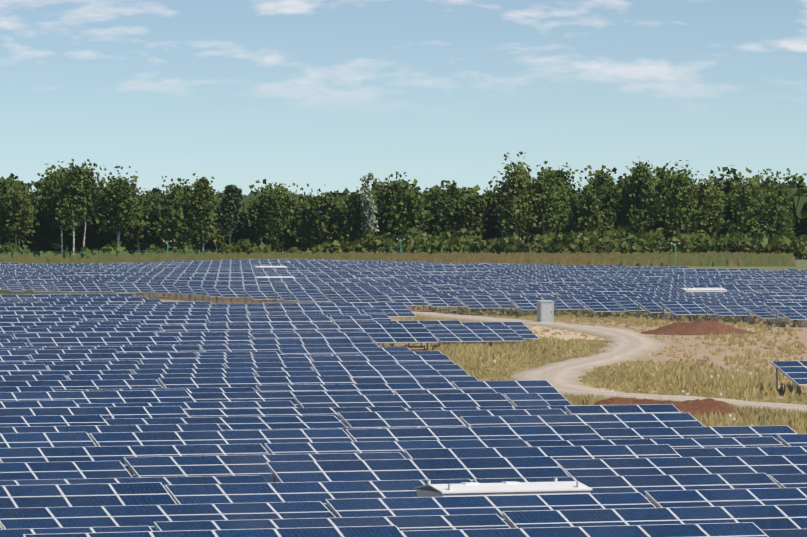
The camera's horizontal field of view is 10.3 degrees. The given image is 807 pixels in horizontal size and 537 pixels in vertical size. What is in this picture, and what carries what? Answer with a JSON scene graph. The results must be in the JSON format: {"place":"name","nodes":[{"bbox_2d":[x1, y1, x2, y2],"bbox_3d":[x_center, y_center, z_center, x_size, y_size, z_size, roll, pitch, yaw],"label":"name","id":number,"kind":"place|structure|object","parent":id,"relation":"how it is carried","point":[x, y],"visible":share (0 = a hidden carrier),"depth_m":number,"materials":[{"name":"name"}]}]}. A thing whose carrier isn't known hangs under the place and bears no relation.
{"place":"outdoors","nodes":[
{"label":"outdoors","id":0,"kind":"place"},
{"bbox_2d":[0,151,806,259],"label":"forest","id":1,"kind":"object","parent":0,"point":[730,214],"depth_m":968.22,"materials":[{"name":"green plant"}]},
{"bbox_2d":[0,293,806,404],"bbox_3d":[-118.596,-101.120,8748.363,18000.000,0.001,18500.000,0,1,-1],"label":"ground","id":2,"kind":"structure","parent":0,"point":[212,300],"depth_m":496.63,"materials":[{"name":"brown soil"}]},
{"bbox_2d":[0,264,804,530],"bbox_3d":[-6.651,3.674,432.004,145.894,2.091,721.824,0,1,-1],"label":"panel mounting","id":3,"kind":"object","parent":2,"relation":"on","point":[275,477],"depth_m":414.73,"materials":[{"name":"metal"}]},
{"bbox_2d":[0,259,806,536],"bbox_3d":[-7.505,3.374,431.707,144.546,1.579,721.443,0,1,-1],"label":"solar panels","id":4,"kind":"object","parent":3,"relation":"on","point":[205,464],"visible":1,"depth_m":185.35,"materials":[{"name":"blue glass"}]},
{"bbox_2d":[252,265,726,496],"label":"inverter containers","id":5,"kind":"object","parent":2,"relation":"on","point":[504,488],"visible":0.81,"depth_m":134.71,"materials":[{"name":"white metal"}]},
{"bbox_2d":[257,299,806,433],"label":"grass tufts","id":6,"kind":"object","parent":2,"relation":"on","point":[691,378],"visible":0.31,"depth_m":293.82,"materials":[{"name":"yellow plant"}]},
{"bbox_2d":[536,300,554,321],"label":"metal cabinet","id":7,"kind":"object","parent":2,"relation":"on","point":[547,313],"visible":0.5,"depth_m":408.42,"materials":[{"name":"metal"}]},
{"bbox_2d":[542,303,552,321],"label":"cabinet door frame","id":8,"kind":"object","parent":7,"relation":"attached to","point":[551,311],"depth_m":408.37,"materials":[{"name":"grey metal"}]},
{"bbox_2d":[527,326,604,342],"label":"sand patch","id":9,"kind":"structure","parent":2,"relation":"on","point":[573,335],"depth_m":371.22,"materials":[{"name":"beige sand"}]},
{"bbox_2d":[594,397,743,418],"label":"dirt mound","id":10,"kind":"object","parent":2,"relation":"on","point":[701,407],"visible":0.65,"depth_m":216.76,"materials":[{"name":"brown soil"}]},
{"bbox_2d":[554,319,806,398],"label":"bare soil patch","id":11,"kind":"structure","parent":2,"relation":"on","point":[703,350],"depth_m":335.88,"materials":[{"name":"beige soil"}]},
{"bbox_2d":[641,320,757,334],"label":"dirt mound","id":12,"kind":"object","parent":11,"relation":"on","point":[707,327],"visible":0.98,"depth_m":371.22,"materials":[{"name":"brown soil"}]},
{"bbox_2d":[0,259,806,292],"bbox_3d":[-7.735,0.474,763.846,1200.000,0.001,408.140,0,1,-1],"label":"grass","id":13,"kind":"structure","parent":0,"point":[798,266],"depth_m":815.40,"materials":[{"name":"green plant"}]},
{"bbox_2d":[0,250,795,266],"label":"grass field","id":14,"kind":"structure","parent":13,"relation":"on","point":[665,258],"depth_m":851.57,"materials":[{"name":"green plant"}]},
{"bbox_2d":[3,249,802,268],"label":"perimeter fence","id":15,"kind":"object","parent":13,"relation":"on","point":[739,257],"visible":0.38,"depth_m":863.53,"materials":[{"name":"metal"}]},
{"bbox_2d":[163,239,679,266],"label":"cctv poles","id":16,"kind":"object","parent":13,"relation":"on","point":[404,239],"visible":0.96,"depth_m":887.93,"materials":[{"name":"metal"}]},
{"bbox_2d":[0,0,806,196],"label":"sky","id":17,"kind":"structure","parent":0,"point":[331,94],"materials":[{"name":"blue"}]},
{"bbox_2d":[412,311,806,412],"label":"gravel road","id":18,"kind":"structure","parent":0,"point":[561,377],"depth_m":297.98,"materials":[{"name":"beige gravel"}]}
]}

